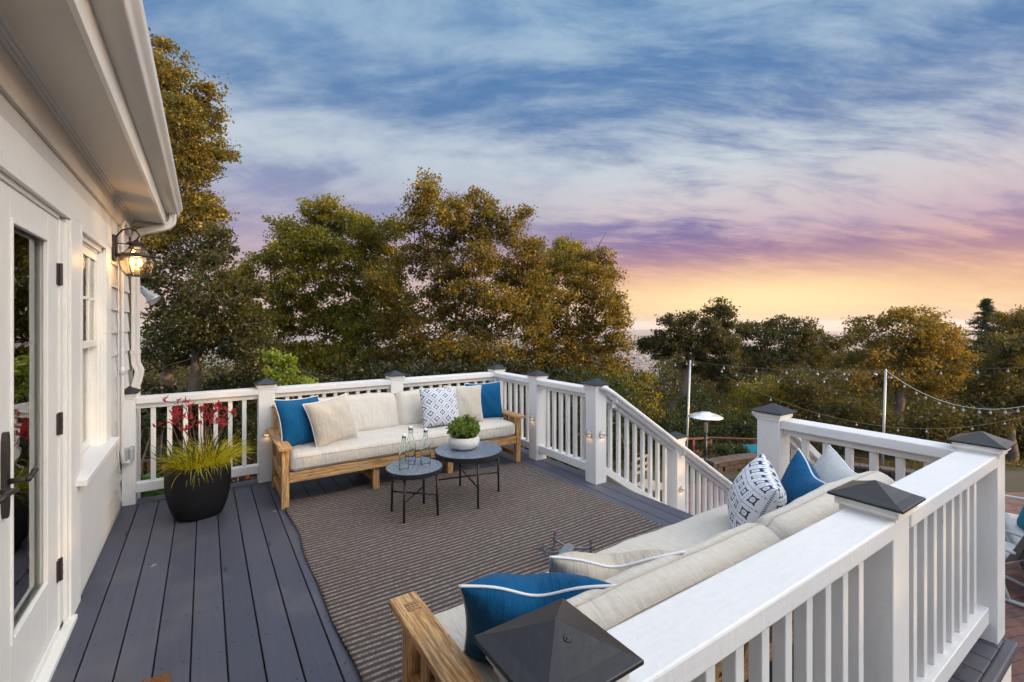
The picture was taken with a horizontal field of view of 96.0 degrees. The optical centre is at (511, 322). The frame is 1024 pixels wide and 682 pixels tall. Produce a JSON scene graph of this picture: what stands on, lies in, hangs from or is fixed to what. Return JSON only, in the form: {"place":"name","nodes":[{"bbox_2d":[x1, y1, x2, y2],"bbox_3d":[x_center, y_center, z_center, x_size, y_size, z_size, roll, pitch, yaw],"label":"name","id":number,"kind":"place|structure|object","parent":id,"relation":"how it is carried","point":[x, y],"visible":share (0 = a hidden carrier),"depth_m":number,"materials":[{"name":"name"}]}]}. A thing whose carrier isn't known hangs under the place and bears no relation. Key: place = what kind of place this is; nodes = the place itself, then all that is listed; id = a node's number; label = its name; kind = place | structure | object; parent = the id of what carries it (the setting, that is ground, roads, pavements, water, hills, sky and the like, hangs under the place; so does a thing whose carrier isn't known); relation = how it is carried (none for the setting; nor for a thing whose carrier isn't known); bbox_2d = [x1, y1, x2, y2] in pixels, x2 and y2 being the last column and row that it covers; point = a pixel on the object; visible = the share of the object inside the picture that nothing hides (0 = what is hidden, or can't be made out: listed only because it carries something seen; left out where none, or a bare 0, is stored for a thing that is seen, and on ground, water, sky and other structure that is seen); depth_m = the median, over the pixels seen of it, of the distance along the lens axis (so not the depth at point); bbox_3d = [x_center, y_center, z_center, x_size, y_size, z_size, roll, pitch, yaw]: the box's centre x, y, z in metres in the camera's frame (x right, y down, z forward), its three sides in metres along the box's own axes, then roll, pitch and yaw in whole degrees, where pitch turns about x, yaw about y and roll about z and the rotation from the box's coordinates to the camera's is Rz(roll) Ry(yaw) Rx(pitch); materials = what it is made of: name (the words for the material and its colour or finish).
{"place":"outdoors","nodes":[
{"label":"outdoors","id":0,"kind":"place"},
{"bbox_2d":[125,494,266,681],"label":"deck base","id":1,"kind":"object","parent":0,"point":[193,606],"depth_m":2.57,"materials":[{"name":"black wood"}]},
{"bbox_2d":[1001,665,1010,681],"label":"deck skirt","id":2,"kind":"object","parent":1,"relation":"attached to","point":[1007,677],"depth_m":2.21,"materials":[{"name":"white paint"}]},
{"bbox_2d":[50,444,1003,681],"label":"deck","id":3,"kind":"structure","parent":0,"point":[297,632],"depth_m":2.61,"materials":[{"name":"wood"}]},
{"bbox_2d":[139,672,170,681],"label":"doormat","id":4,"kind":"object","parent":3,"relation":"on","point":[165,677],"visible":1,"depth_m":2.00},
{"bbox_2d":[139,395,270,521],"bbox_3d":[-2.491,1.066,3.772,0.936,0.988,0.838,0,0,-34],"label":"potted plant","id":5,"kind":"object","parent":3,"relation":"on","point":[196,485],"visible":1,"depth_m":3.65,"materials":[{"name":"black plant"}]},
{"bbox_2d":[119,364,507,505],"bbox_3d":[-1.741,1.052,5.040,3.911,1.015,0.215,0,0,-34],"label":"deck railing","id":6,"kind":"object","parent":3,"relation":"on","point":[265,392],"visible":0.6,"depth_m":4.46,"materials":[{"name":"white paint"}]},
{"bbox_2d":[262,430,269,437],"bbox_3d":[-2.389,1.083,4.498,0.082,0.079,0.039,0,0,-34],"label":"post light","id":7,"kind":"object","parent":6,"relation":"attached to","point":[265,434],"visible":0.57,"depth_m":4.49,"materials":[{"name":"silver metal"}]},
{"bbox_2d":[266,387,525,509],"bbox_3d":[-1.139,1.155,4.849,2.480,0.810,0.945,0,0,-34],"label":"outdoor sofa","id":8,"kind":"object","parent":3,"relation":"on","point":[383,421],"visible":0.52,"depth_m":4.49,"materials":[{"name":"beige fabric"}]},
{"bbox_2d":[273,395,318,446],"bbox_3d":[-1.940,0.906,4.237,0.204,0.456,0.456,-23,-14,28],"label":"throw pillow","id":9,"kind":"object","parent":8,"relation":"on","point":[295,425],"visible":0.66,"depth_m":4.11,"materials":[{"name":"blue fabric"}]},
{"bbox_2d":[302,393,358,447],"bbox_3d":[-1.672,0.909,4.290,0.215,0.436,0.436,-32,-14,40],"label":"throw pillow","id":10,"kind":"object","parent":8,"relation":"on","point":[331,420],"visible":0.98,"depth_m":4.20,"materials":[{"name":"beige fabric"}]},
{"bbox_2d":[419,387,458,427],"bbox_3d":[-0.775,0.910,4.981,0.440,0.440,0.209,2,-25,-29],"label":"throw pillow","id":11,"kind":"object","parent":8,"relation":"on","point":[439,407],"visible":0.89,"depth_m":4.89,"materials":[{"name":"white fabric"}]},
{"bbox_2d":[443,385,483,420],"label":"throw pillow","id":12,"kind":"object","parent":8,"relation":"on","point":[468,399],"visible":0.55,"depth_m":5.13,"materials":[{"name":"beige fabric"}]},
{"bbox_2d":[464,381,503,417],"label":"throw pillow","id":13,"kind":"object","parent":8,"relation":"on","point":[491,404],"visible":0.62,"depth_m":5.34,"materials":[{"name":"blue fabric"}]},
{"bbox_2d":[285,462,664,681],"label":"area rug","id":14,"kind":"object","parent":3,"relation":"on","point":[368,554],"visible":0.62,"depth_m":3.33,"materials":[{"name":"grey fabric"}]},
{"bbox_2d":[385,458,442,523],"bbox_3d":[-0.793,1.358,3.749,0.456,0.386,0.456,0,0,-34],"label":"side table","id":15,"kind":"object","parent":14,"relation":"on","point":[416,470],"visible":0.77,"depth_m":3.69,"materials":[{"name":"black metal"}]},
{"bbox_2d":[399,434,408,470],"bbox_3d":[-0.856,1.022,3.653,0.080,0.282,0.080,0,0,36],"label":"glass bottle","id":16,"kind":"object","parent":15,"relation":"on","point":[403,458],"visible":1,"depth_m":3.62,"materials":[{"name":"white"}]},
{"bbox_2d":[406,426,415,462],"bbox_3d":[-0.845,1.012,3.840,0.086,0.303,0.086,0,0,16],"label":"glass bottle","id":17,"kind":"object","parent":15,"relation":"on","point":[410,443],"visible":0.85,"depth_m":3.81,"materials":[{"name":"white"}]},
{"bbox_2d":[420,428,430,464],"bbox_3d":[-0.710,1.015,3.787,0.084,0.297,0.084,0,0,-24],"label":"glass bottle","id":18,"kind":"object","parent":15,"relation":"on","point":[425,454],"visible":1,"depth_m":3.76,"materials":[{"name":"white"}]},
{"bbox_2d":[434,441,501,508],"bbox_3d":[-0.388,1.338,4.109,0.600,0.426,0.600,0,0,-34],"label":"side table","id":19,"kind":"object","parent":14,"relation":"on","point":[483,451],"visible":0.7,"depth_m":4.00,"materials":[{"name":"black metal"}]},
{"bbox_2d":[445,413,479,450],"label":"potted plant","id":20,"kind":"object","parent":19,"relation":"on","point":[462,432],"visible":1,"depth_m":4.05,"materials":[{"name":"green plant"}]},
{"bbox_2d":[495,370,611,484],"bbox_3d":[0.360,1.052,5.221,0.218,1.015,1.883,0,0,-34],"label":"deck railing","id":21,"kind":"object","parent":3,"relation":"on","point":[591,459],"visible":0.9,"depth_m":4.95,"materials":[{"name":"white paint"}]},
{"bbox_2d":[585,430,591,437],"bbox_3d":[0.737,1.083,4.486,0.039,0.079,0.082,0,0,-34],"label":"post light","id":22,"kind":"object","parent":21,"relation":"attached to","point":[588,433],"visible":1,"depth_m":4.47,"materials":[{"name":"silver metal"}]},
{"bbox_2d":[599,430,605,438],"bbox_3d":[0.882,1.083,4.456,0.082,0.079,0.039,0,0,-34],"label":"post light","id":23,"kind":"object","parent":21,"relation":"attached to","point":[602,433],"visible":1,"depth_m":4.45,"materials":[{"name":"silver metal"}]},
{"bbox_2d":[389,471,895,681],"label":"outdoor sofa","id":24,"kind":"object","parent":3,"relation":"on","point":[712,542],"visible":0.31,"depth_m":1.59,"materials":[{"name":"beige fabric"}]},
{"bbox_2d":[458,572,616,663],"bbox_3d":[0.070,0.932,1.462,0.461,0.461,0.203,1,36,-2],"label":"throw pillow","id":25,"kind":"object","parent":24,"relation":"on","point":[491,601],"visible":0.41,"depth_m":1.35,"materials":[{"name":"blue fabric"}]},
{"bbox_2d":[549,550,684,580],"bbox_3d":[0.334,0.954,1.618,0.456,0.456,0.197,0,36,-7],"label":"throw pillow","id":26,"kind":"object","parent":24,"relation":"on","point":[602,567],"visible":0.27,"depth_m":1.52,"materials":[{"name":"beige fabric"}]},
{"bbox_2d":[727,453,786,527],"bbox_3d":[1.275,0.946,2.420,0.239,0.410,0.410,17,15,18],"label":"throw pillow","id":27,"kind":"object","parent":24,"relation":"on","point":[756,491],"visible":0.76,"depth_m":2.31,"materials":[{"name":"fabric"}]},
{"bbox_2d":[780,448,826,504],"bbox_3d":[1.544,0.964,2.447,0.213,0.436,0.436,16,15,4],"label":"throw pillow","id":28,"kind":"object","parent":24,"relation":"on","point":[800,477],"visible":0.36,"depth_m":2.44,"materials":[{"name":"blue fabric"}]},
{"bbox_2d":[813,445,857,482],"bbox_3d":[1.758,0.953,2.509,0.215,0.436,0.436,18,11,-2],"label":"throw pillow","id":29,"kind":"object","parent":24,"relation":"on","point":[830,465],"visible":0.2,"depth_m":2.54,"materials":[{"name":"grey fabric"}]},
{"bbox_2d":[473,431,1016,681],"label":"deck railing","id":30,"kind":"object","parent":3,"relation":"on","point":[902,580],"visible":1,"depth_m":1.41,"materials":[{"name":"white paint"}]},
{"bbox_2d":[511,444,1018,681],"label":"deck edge","id":31,"kind":"object","parent":3,"relation":"attached to","point":[999,666],"visible":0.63,"depth_m":2.16,"materials":[{"name":"wood"}]},
{"bbox_2d":[749,403,955,480],"bbox_3d":[2.005,1.052,2.795,0.215,1.015,1.035,0,0,-34],"label":"deck railing","id":32,"kind":"object","parent":3,"relation":"on","point":[778,426],"visible":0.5,"depth_m":2.82,"materials":[{"name":"white paint"}]},
{"bbox_2d":[140,337,972,345],"bbox_3d":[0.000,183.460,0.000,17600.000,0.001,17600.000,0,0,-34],"label":"water","id":33,"kind":"structure","parent":0,"point":[750,341],"depth_m":4764.93,"materials":[{"name":"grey liquid"}]},
{"bbox_2d":[140,328,981,341],"bbox_3d":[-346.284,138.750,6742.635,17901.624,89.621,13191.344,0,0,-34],"label":"hills","id":34,"kind":"structure","parent":0,"point":[639,333],"depth_m":6890.20,"materials":[{"name":"grey"}]},
{"bbox_2d":[531,530,592,555],"bbox_3d":[0.374,1.505,3.027,0.405,0.088,0.333,0,0,28],"label":"drone","id":35,"kind":"object","parent":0,"point":[567,548],"visible":0.62,"depth_m":3.01,"materials":[{"name":"grey plastic"}]},
{"bbox_2d":[140,341,1023,501],"bbox_3d":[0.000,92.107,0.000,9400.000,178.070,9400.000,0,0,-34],"label":"ground","id":36,"kind":"structure","parent":0,"point":[1014,480],"depth_m":9.62,"materials":[{"name":"green plant"}]},
{"bbox_2d":[0,0,182,681],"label":"house","id":37,"kind":"structure","parent":36,"relation":"on","point":[87,168],"depth_m":2.13,"materials":[{"name":"paint"}]},
{"bbox_2d":[0,180,62,681],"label":"door","id":38,"kind":"structure","parent":37,"relation":"in","point":[31,423],"depth_m":1.97,"materials":[{"name":"white paint"}]},
{"bbox_2d":[0,487,19,503],"bbox_3d":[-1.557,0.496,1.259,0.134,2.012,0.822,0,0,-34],"label":"door handle","id":39,"kind":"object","parent":38,"relation":"attached to","point":[5,494],"depth_m":1.53,"materials":[{"name":"black metal"}]},
{"bbox_2d":[77,224,118,486],"bbox_3d":[-2.727,0.170,2.960,0.182,1.456,1.140,0,0,-34],"label":"window","id":40,"kind":"structure","parent":37,"relation":"in","point":[95,448],"depth_m":3.15,"materials":[{"name":"white paint"}]},
{"bbox_2d":[112,228,155,276],"bbox_3d":[-2.939,-0.550,3.594,0.263,0.375,0.244,0,0,-34],"label":"wall lantern","id":41,"kind":"object","parent":37,"relation":"attached to","point":[128,255],"depth_m":3.55,"materials":[{"name":"brown metal"}]},
{"bbox_2d":[140,285,160,304],"bbox_3d":[-3.625,-0.294,4.533,0.281,0.242,0.140,0,0,-34],"label":"floodlight","id":42,"kind":"object","parent":37,"relation":"attached to","point":[151,297],"visible":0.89,"depth_m":4.54,"materials":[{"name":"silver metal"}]},
{"bbox_2d":[141,473,164,497],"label":"shrub","id":43,"kind":"object","parent":36,"relation":"on","point":[151,492],"visible":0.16,"depth_m":8.06,"materials":[{"name":"green plant"}]},
{"bbox_2d":[133,27,241,474],"bbox_3d":[-9.425,-1.587,13.090,3.125,12.881,3.468,0,0,-34],"label":"oak tree","id":44,"kind":"object","parent":36,"relation":"on","point":[195,165],"visible":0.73,"depth_m":12.70,"materials":[{"name":"green plant"}]},
{"bbox_2d":[141,458,256,481],"bbox_3d":[-6.909,4.048,11.342,6.314,1.503,0.448,0,0,-2],"label":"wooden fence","id":45,"kind":"object","parent":36,"relation":"on","point":[243,478],"visible":0.11,"depth_m":11.20,"materials":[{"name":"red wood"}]},
{"bbox_2d":[133,340,271,481],"bbox_3d":[-7.728,2.499,11.353,4.080,4.229,2.560,0,0,2],"label":"shrub","id":46,"kind":"object","parent":36,"relation":"on","point":[235,382],"visible":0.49,"depth_m":11.24,"materials":[{"name":"green plant"}]},
{"bbox_2d":[140,223,290,446],"bbox_3d":[-8.010,1.119,12.190,3.591,7.402,3.886,0,0,-34],"label":"oak tree","id":47,"kind":"object","parent":36,"relation":"on","point":[197,339],"visible":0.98,"depth_m":11.58,"materials":[{"name":"green plant"}]},
{"bbox_2d":[257,347,318,398],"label":"shrub","id":48,"kind":"object","parent":36,"relation":"on","point":[280,362],"visible":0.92,"depth_m":9.91,"materials":[{"name":"green plant"}]},
{"bbox_2d":[212,193,414,393],"bbox_3d":[-7.383,0.182,17.618,7.733,10.069,3.984,0,0,-5],"label":"bay tree","id":49,"kind":"object","parent":36,"relation":"on","point":[305,253],"visible":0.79,"depth_m":16.90,"materials":[{"name":"green plant"}]},
{"bbox_2d":[314,356,470,396],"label":"shrub","id":50,"kind":"object","parent":36,"relation":"on","point":[421,367],"visible":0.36,"depth_m":11.44,"materials":[{"name":"green plant"}]},
{"bbox_2d":[141,342,669,482],"bbox_3d":[-5.304,2.754,12.980,20.528,4.384,6.244,0,0,0],"label":"thicket","id":51,"kind":"object","parent":36,"relation":"on","point":[250,454],"visible":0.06,"depth_m":13.46,"materials":[{"name":"green plant"}]},
{"bbox_2d":[359,166,566,387],"bbox_3d":[-1.625,-0.011,15.936,7.264,10.172,3.540,0,0,-2],"label":"oak tree","id":52,"kind":"object","parent":36,"relation":"on","point":[535,296],"visible":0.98,"depth_m":15.67,"materials":[{"name":"green plant"}]},
{"bbox_2d":[456,353,580,461],"bbox_3d":[0.349,2.706,11.530,3.462,3.834,2.113,0,0,10],"label":"shrub","id":53,"kind":"object","parent":36,"relation":"on","point":[510,363],"visible":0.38,"depth_m":11.51,"materials":[{"name":"green plant"}]},
{"bbox_2d":[545,233,593,405],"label":"bay tree","id":54,"kind":"object","parent":36,"relation":"on","point":[560,243],"visible":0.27,"depth_m":22.82,"materials":[{"name":"green plant"}]},
{"bbox_2d":[505,234,637,411],"bbox_3d":[2.295,1.101,18.488,5.587,8.874,3.655,0,0,-2],"label":"oak tree","id":55,"kind":"object","parent":36,"relation":"on","point":[610,300],"visible":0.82,"depth_m":18.04,"materials":[{"name":"green plant"}]},
{"bbox_2d":[133,334,1023,467],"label":"undergrowth","id":56,"kind":"object","parent":36,"relation":"on","point":[662,381],"visible":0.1,"depth_m":30.14,"materials":[{"name":"green plant"}]},
{"bbox_2d":[181,373,1019,424],"bbox_3d":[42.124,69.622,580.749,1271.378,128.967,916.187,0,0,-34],"label":"wood","id":57,"kind":"object","parent":36,"relation":"on","point":[762,403],"depth_m":65.76,"materials":[{"name":"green plant"}]},
{"bbox_2d":[561,363,640,463],"bbox_3d":[2.429,2.908,12.578,2.380,3.570,1.607,0,0,-11],"label":"shrub","id":58,"kind":"object","parent":36,"relation":"on","point":[589,374],"visible":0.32,"depth_m":12.73,"materials":[{"name":"green plant"}]},
{"bbox_2d":[598,366,674,444],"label":"shrub","id":59,"kind":"object","parent":36,"relation":"on","point":[619,374],"visible":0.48,"depth_m":16.76,"materials":[{"name":"green plant"}]},
{"bbox_2d":[528,342,793,387],"bbox_3d":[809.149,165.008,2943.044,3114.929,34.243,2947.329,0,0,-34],"label":"town","id":60,"kind":"object","parent":36,"relation":"on","point":[640,361],"visible":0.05,"depth_m":2119.95},
{"bbox_2d":[627,296,746,431],"bbox_3d":[7.184,2.317,19.148,4.619,6.849,2.715,0,0,19],"label":"oak tree","id":61,"kind":"object","parent":36,"relation":"on","point":[717,340],"visible":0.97,"depth_m":18.75,"materials":[{"name":"green plant"}]},
{"bbox_2d":[686,360,690,447],"bbox_3d":[4.565,2.768,11.998,0.207,3.593,0.060,0,0,1],"label":"light pole","id":62,"kind":"object","parent":36,"relation":"on","point":[688,404],"visible":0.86,"depth_m":11.98,"materials":[{"name":"silver metal"}]},
{"bbox_2d":[691,361,882,375],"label":"string lights","id":63,"kind":"object","parent":62,"relation":"hanging from","point":[874,373],"visible":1,"depth_m":11.19,"materials":[{"name":"grey glass"}]},
{"bbox_2d":[645,389,756,449],"bbox_3d":[7.173,3.798,17.084,4.723,2.555,2.373,0,0,-16],"label":"shrub","id":64,"kind":"object","parent":36,"relation":"on","point":[696,425],"visible":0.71,"depth_m":16.81,"materials":[{"name":"green plant"}]},
{"bbox_2d":[688,411,723,459],"bbox_3d":[4.701,3.275,11.200,0.808,2.215,0.808,0,0,-34],"label":"patio heater","id":65,"kind":"object","parent":36,"relation":"on","point":[705,417],"visible":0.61,"depth_m":11.14,"materials":[{"name":"silver metal"}]},
{"bbox_2d":[695,441,755,458],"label":"shrub","id":66,"kind":"object","parent":36,"relation":"on","point":[732,449],"visible":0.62,"depth_m":12.58,"materials":[{"name":"green plant"}]},
{"bbox_2d":[716,375,812,444],"bbox_3d":[10.919,3.934,20.074,4.081,3.482,2.585,0,0,2],"label":"shrub","id":67,"kind":"object","parent":36,"relation":"on","point":[776,394],"visible":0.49,"depth_m":19.80,"materials":[{"name":"green plant"}]},
{"bbox_2d":[730,314,850,403],"bbox_3d":[17.049,3.518,28.866,7.908,8.269,3.849,0,0,-2],"label":"oak tree","id":68,"kind":"object","parent":36,"relation":"on","point":[793,347],"visible":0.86,"depth_m":28.31,"materials":[{"name":"green plant"}]},
{"bbox_2d":[704,453,916,480],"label":"retaining wall","id":69,"kind":"structure","parent":36,"relation":"on","point":[727,464],"depth_m":9.36,"materials":[{"name":"stone"}]},
{"bbox_2d":[775,369,904,453],"bbox_3d":[13.221,3.796,18.895,6.422,3.727,2.972,0,0,-5],"label":"shrub","id":70,"kind":"object","parent":36,"relation":"on","point":[813,390],"visible":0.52,"depth_m":18.65,"materials":[{"name":"green plant"}]},
{"bbox_2d":[688,437,1023,467],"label":"wooden fence","id":71,"kind":"object","parent":36,"relation":"on","point":[709,441],"visible":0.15,"depth_m":13.57,"materials":[{"name":"red wood"}]},
{"bbox_2d":[881,369,886,464],"bbox_3d":[8.464,2.378,10.498,0.154,2.652,0.060,0,0,2],"label":"light pole","id":72,"kind":"object","parent":36,"relation":"on","point":[884,410],"visible":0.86,"depth_m":10.48,"materials":[{"name":"silver metal"}]},
{"bbox_2d":[716,367,876,383],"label":"string lights","id":73,"kind":"object","parent":72,"relation":"hanging from","point":[846,379],"visible":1,"depth_m":12.04,"materials":[{"name":"grey glass"}]},
{"bbox_2d":[721,374,1023,432],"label":"string lights","id":74,"kind":"object","parent":72,"relation":"hanging from","point":[1004,423],"visible":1,"depth_m":12.73,"materials":[{"name":"grey"}]},
{"bbox_2d":[818,367,1023,375],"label":"string lights","id":75,"kind":"object","parent":72,"relation":"attached to","point":[977,372],"visible":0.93,"depth_m":12.25,"materials":[{"name":"grey glass"}]},
{"bbox_2d":[887,371,1023,414],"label":"string lights","id":76,"kind":"object","parent":72,"relation":"hanging from","point":[962,409],"visible":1,"depth_m":9.83,"materials":[{"name":"white glass"}]},
{"bbox_2d":[820,304,989,424],"bbox_3d":[20.417,2.868,23.970,8.322,7.660,3.509,0,0,-2],"label":"oak tree","id":77,"kind":"object","parent":36,"relation":"on","point":[933,330],"visible":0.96,"depth_m":23.41,"materials":[{"name":"green plant"}]},
{"bbox_2d":[893,395,1023,461],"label":"shrub","id":78,"kind":"object","parent":36,"relation":"on","point":[936,416],"visible":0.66,"depth_m":14.57,"materials":[{"name":"green plant"}]},
{"bbox_2d":[947,331,1023,462],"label":"oak tree","id":79,"kind":"object","parent":36,"relation":"on","point":[1006,353],"visible":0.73,"depth_m":15.56,"materials":[{"name":"green plant"}]},
{"bbox_2d":[956,297,1023,397],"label":"conifer tree","id":80,"kind":"object","parent":36,"relation":"on","point":[986,307],"visible":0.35,"depth_m":32.87,"materials":[{"name":"green plant"}]},
{"bbox_2d":[970,304,1023,400],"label":"oak tree","id":81,"kind":"object","parent":36,"relation":"on","point":[1014,322],"visible":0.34,"depth_m":36.09,"materials":[{"name":"green plant"}]},
{"bbox_2d":[140,0,1023,331],"label":"sky","id":82,"kind":"structure","parent":0,"point":[830,161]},
{"bbox_2d":[569,454,1023,471],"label":"grass","id":83,"kind":"structure","parent":0,"point":[914,463],"depth_m":9.96,"materials":[{"name":"green plant"}]},
{"bbox_2d":[743,444,756,452],"bbox_3d":[6.744,3.757,12.643,0.526,0.682,0.585,0,0,-4],"label":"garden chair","id":84,"kind":"object","parent":83,"relation":"on","point":[753,448],"visible":0.08,"depth_m":12.89,"materials":[{"name":"teal metal"}]},
{"bbox_2d":[688,482,1023,681],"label":"patio","id":85,"kind":"structure","parent":0,"point":[1014,622],"depth_m":5.13,"materials":[{"name":"red brick"}]},
{"bbox_2d":[637,454,661,492],"bbox_3d":[2.239,2.620,7.400,0.401,0.881,0.404,0,0,-44],"label":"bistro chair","id":86,"kind":"object","parent":85,"relation":"on","point":[646,481],"visible":0.35,"depth_m":7.44,"materials":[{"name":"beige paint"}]},
{"bbox_2d":[1005,529,1023,606],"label":"rocking chair","id":87,"kind":"object","parent":85,"relation":"on","point":[1014,553],"visible":0.27,"depth_m":5.09,"materials":[{"name":"grey"}]},
{"bbox_2d":[1005,494,1023,576],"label":"patio sofa","id":88,"kind":"object","parent":85,"relation":"on","point":[1011,522],"visible":0.31,"depth_m":5.97,"materials":[{"name":"grey fabric"}]},
{"bbox_2d":[1017,506,1023,529],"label":"throw pillow","id":89,"kind":"object","parent":88,"relation":"on","point":[1020,521],"visible":0.97,"depth_m":5.87,"materials":[{"name":"teal fabric"}]},
{"bbox_3d":[2.323,2.320,4.522,2.280,1.480,1.572,0,0,-34],"label":"staircase","id":90,"kind":"object","parent":85,"relation":"on","visible":0},
{"bbox_2d":[600,385,735,514],"bbox_3d":[1.888,1.833,5.213,2.608,2.455,0.243,0,0,-34],"label":"stair railing","id":91,"kind":"object","parent":90,"relation":"attached to","point":[678,456],"visible":0.6,"depth_m":5.03,"materials":[{"name":"white paint"}]},
{"bbox_2d":[679,485,684,492],"bbox_3d":[1.903,1.859,5.136,0.082,0.079,0.039,0,0,-34],"label":"post light","id":92,"kind":"object","parent":91,"relation":"attached to","point":[681,488],"visible":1,"depth_m":5.13,"materials":[{"name":"silver metal"}]},
{"bbox_2d":[752,411,820,465],"bbox_3d":[2.801,1.833,3.841,2.608,2.455,0.243,0,0,-34],"label":"stair railing","id":93,"kind":"object","parent":90,"relation":"attached to","point":[795,445],"visible":0.01,"depth_m":3.29,"materials":[{"name":"white paint"}]}
]}

